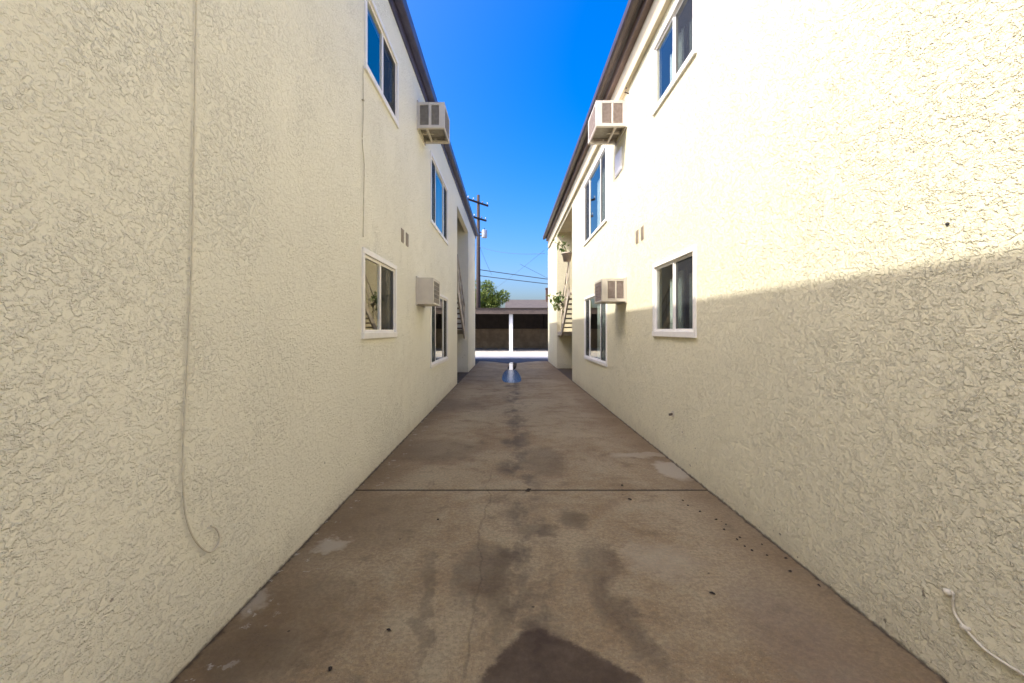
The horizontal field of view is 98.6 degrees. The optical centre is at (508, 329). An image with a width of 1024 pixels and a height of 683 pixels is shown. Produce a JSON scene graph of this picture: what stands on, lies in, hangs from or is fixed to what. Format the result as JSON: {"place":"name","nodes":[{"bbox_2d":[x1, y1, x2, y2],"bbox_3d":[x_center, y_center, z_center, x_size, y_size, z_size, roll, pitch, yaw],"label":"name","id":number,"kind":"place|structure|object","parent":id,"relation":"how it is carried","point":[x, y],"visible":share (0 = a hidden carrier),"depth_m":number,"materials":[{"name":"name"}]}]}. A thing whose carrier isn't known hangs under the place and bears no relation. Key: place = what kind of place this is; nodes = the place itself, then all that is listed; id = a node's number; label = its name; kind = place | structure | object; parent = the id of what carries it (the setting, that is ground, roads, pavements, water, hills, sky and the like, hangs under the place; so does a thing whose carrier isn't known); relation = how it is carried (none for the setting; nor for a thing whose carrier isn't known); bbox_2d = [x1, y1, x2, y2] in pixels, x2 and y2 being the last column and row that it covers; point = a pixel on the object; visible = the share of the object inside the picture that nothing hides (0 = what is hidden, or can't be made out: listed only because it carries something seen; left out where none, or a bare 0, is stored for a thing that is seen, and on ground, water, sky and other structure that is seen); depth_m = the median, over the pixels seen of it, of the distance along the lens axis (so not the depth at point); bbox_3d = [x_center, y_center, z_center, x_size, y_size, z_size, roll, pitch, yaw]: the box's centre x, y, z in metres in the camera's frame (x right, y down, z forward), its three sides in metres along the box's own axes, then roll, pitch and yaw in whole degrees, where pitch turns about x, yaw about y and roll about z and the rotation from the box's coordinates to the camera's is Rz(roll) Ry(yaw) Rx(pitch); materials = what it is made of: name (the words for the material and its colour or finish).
{"place":"outdoors","nodes":[
{"label":"outdoors","id":0,"kind":"place"},
{"bbox_2d":[475,348,547,357],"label":"yard pavement","id":1,"kind":"structure","parent":0,"point":[514,353],"depth_m":28.24,"materials":[{"name":"concrete"}]},
{"bbox_2d":[475,308,547,350],"bbox_3d":[0.000,0.000,34.130,52.000,3.100,6.940,0,0,0],"label":"carport","id":2,"kind":"object","parent":1,"relation":"on","point":[510,328],"visible":0.15,"depth_m":36.10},
{"bbox_2d":[475,358,547,362],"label":"road","id":3,"kind":"structure","parent":0,"point":[509,360],"depth_m":22.55,"materials":[{"name":"asphalt"}]},
{"bbox_2d":[475,360,547,362],"bbox_3d":[0.100,1.504,20.620,5.000,0.048,1.656,0,0,0],"label":"gutter lip","id":4,"kind":"object","parent":3,"relation":"on","point":[517,362],"visible":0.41,"depth_m":20.91,"materials":[{"name":"grey concrete"}]},
{"bbox_2d":[406,0,628,307],"label":"sky","id":5,"kind":"structure","parent":0,"point":[517,81],"materials":[{"name":"blue"}]},
{"bbox_2d":[505,288,547,307],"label":"house","id":6,"kind":"structure","parent":0,"point":[527,304],"depth_m":51.72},
{"bbox_2d":[171,361,946,682],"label":"alley pavement","id":7,"kind":"structure","parent":0,"point":[574,564],"depth_m":2.63,"materials":[{"name":"concrete"}]},
{"bbox_2d":[502,370,520,382],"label":"water","id":8,"kind":"structure","parent":7,"relation":"on","point":[510,376],"depth_m":14.15,"materials":[{"name":"blue liquid"}]},
{"bbox_2d":[508,362,516,369],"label":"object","id":9,"kind":"structure","parent":7,"relation":"on","point":[511,365],"depth_m":18.48,"materials":[{"name":"white metal"}]},
{"label":"ground","id":10,"kind":"structure","parent":0,"visible":0},
{"bbox_2d":[0,0,478,682],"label":"apartment building","id":11,"kind":"structure","parent":10,"relation":"on","point":[328,360],"depth_m":2.02,"materials":[{"name":"beige paint"}]},
{"bbox_2d":[182,0,219,552],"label":"wall cable","id":12,"kind":"object","parent":11,"relation":"attached to","point":[185,399],"depth_m":1.98,"materials":[{"name":"beige plastic"}]},
{"bbox_2d":[362,66,364,236],"bbox_3d":[-1.427,-1.747,4.307,0.024,1.674,0.070,0,0,0],"label":"wall cable","id":13,"kind":"object","parent":11,"relation":"attached to","point":[363,100],"depth_m":4.30,"materials":[{"name":"beige plastic"}]},
{"bbox_2d":[361,247,396,338],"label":"window","id":14,"kind":"structure","parent":11,"relation":"in","point":[378,275],"depth_m":5.22,"materials":[{"name":"glass"}]},
{"bbox_2d":[364,0,398,128],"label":"window","id":15,"kind":"structure","parent":11,"relation":"in","point":[381,63],"depth_m":5.22,"materials":[{"name":"white plastic"}]},
{"bbox_2d":[416,276,439,307],"bbox_3d":[-1.306,-0.605,7.125,0.275,0.450,0.690,0,0,0],"label":"air conditioner","id":16,"kind":"object","parent":11,"relation":"attached to","point":[427,291],"visible":1,"depth_m":6.80,"materials":[{"name":"beige metal"}]},
{"bbox_2d":[417,100,449,145],"bbox_3d":[-1.226,-3.362,7.180,0.435,0.445,0.640,0,0,0],"label":"air conditioner","id":17,"kind":"object","parent":11,"relation":"attached to","point":[433,123],"visible":1,"depth_m":6.89,"materials":[{"name":"beige metal"}]},
{"bbox_2d":[430,294,447,367],"bbox_3d":[-1.455,-0.025,9.140,0.087,1.450,2.228,0,0,0],"label":"window","id":18,"kind":"structure","parent":11,"relation":"in","point":[438,314],"depth_m":9.21,"materials":[{"name":"glass"}]},
{"bbox_2d":[430,150,447,244],"bbox_3d":[-1.455,-2.625,9.140,0.087,1.310,2.228,0,0,0],"label":"window","id":19,"kind":"structure","parent":11,"relation":"in","point":[438,187],"depth_m":9.08,"materials":[{"name":"white plastic"}]},
{"bbox_2d":[468,195,487,307],"bbox_3d":[-2.641,-5.060,37.969,2.555,13.320,0.809,0,0,-38],"label":"utility pole","id":20,"kind":"object","parent":10,"relation":"on","point":[483,235],"visible":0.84,"depth_m":38.06,"materials":[{"name":"brown wood"}]},
{"bbox_2d":[480,269,545,278],"bbox_3d":[3.838,-4.583,39.600,13.312,1.399,0.070,0,0,-12],"label":"power line","id":21,"kind":"object","parent":20,"relation":"attached to","point":[514,274],"visible":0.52,"depth_m":38.84,"materials":[{"name":"grey metal"}]},
{"bbox_2d":[480,275,546,283],"bbox_3d":[3.838,-4.160,39.600,13.312,1.204,0.070,0,0,-12],"label":"power line","id":22,"kind":"object","parent":20,"relation":"attached to","point":[516,280],"visible":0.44,"depth_m":38.90,"materials":[{"name":"grey metal"}]},
{"bbox_2d":[475,280,510,307],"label":"broadleaf tree","id":23,"kind":"object","parent":10,"relation":"on","point":[491,300],"visible":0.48,"depth_m":43.70,"materials":[{"name":"green plant"}]},
{"bbox_2d":[543,0,1023,682],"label":"apartment building","id":24,"kind":"structure","parent":10,"relation":"on","point":[811,332],"depth_m":2.53,"materials":[{"name":"beige paint"}]},
{"bbox_2d":[546,291,565,312],"bbox_3d":[1.702,-0.990,15.517,0.782,0.822,0.677,0,0,33],"label":"potted plant","id":25,"kind":"object","parent":24,"relation":"on","point":[557,299],"visible":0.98,"depth_m":15.56,"materials":[{"name":"green plant"}]},
{"bbox_2d":[553,234,571,261],"bbox_3d":[1.720,-2.647,14.088,0.654,0.904,0.522,0,0,0],"label":"potted plant","id":26,"kind":"object","parent":24,"relation":"hanging from","point":[566,255],"visible":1,"depth_m":14.04,"materials":[{"name":"green plant"}]},
{"bbox_2d":[583,145,606,245],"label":"window","id":27,"kind":"structure","parent":24,"relation":"in","point":[595,186],"depth_m":9.91,"materials":[{"name":"white plastic"}]},
{"bbox_2d":[584,294,606,366],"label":"window","id":28,"kind":"structure","parent":24,"relation":"in","point":[595,315],"depth_m":10.16,"materials":[{"name":"glass"}]},
{"bbox_2d":[588,98,626,145],"bbox_3d":[1.623,-3.425,7.300,0.495,0.450,0.740,0,0,0],"label":"air conditioner","id":29,"kind":"object","parent":24,"relation":"attached to","point":[607,122],"visible":1,"depth_m":6.97,"materials":[{"name":"metal"}]},
{"bbox_2d":[594,277,626,304],"bbox_3d":[1.670,-0.635,7.270,0.400,0.410,0.640,0,0,0],"label":"air conditioner","id":30,"kind":"object","parent":24,"relation":"attached to","point":[608,290],"visible":1,"depth_m":6.97,"materials":[{"name":"beige metal"}]},
{"bbox_2d":[652,245,696,337],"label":"window","id":31,"kind":"structure","parent":24,"relation":"in","point":[679,270],"depth_m":4.91,"materials":[{"name":"white plastic"}]},
{"bbox_2d":[652,0,696,115],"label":"window","id":32,"kind":"structure","parent":24,"relation":"in","point":[679,49],"depth_m":4.98,"materials":[{"name":"white plastic"}]},
{"bbox_2d":[942,588,951,595],"bbox_3d":[1.853,1.105,1.857,0.036,0.024,0.036,0,0,0],"label":"cable plug","id":33,"kind":"object","parent":24,"relation":"attached to","point":[946,591],"visible":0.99,"depth_m":1.85,"materials":[{"name":"white plastic"}]},
{"bbox_2d":[949,590,1023,676],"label":"wall cable","id":34,"kind":"object","parent":24,"relation":"attached to","point":[964,627],"depth_m":1.76,"materials":[{"name":"beige plastic"}]}
]}

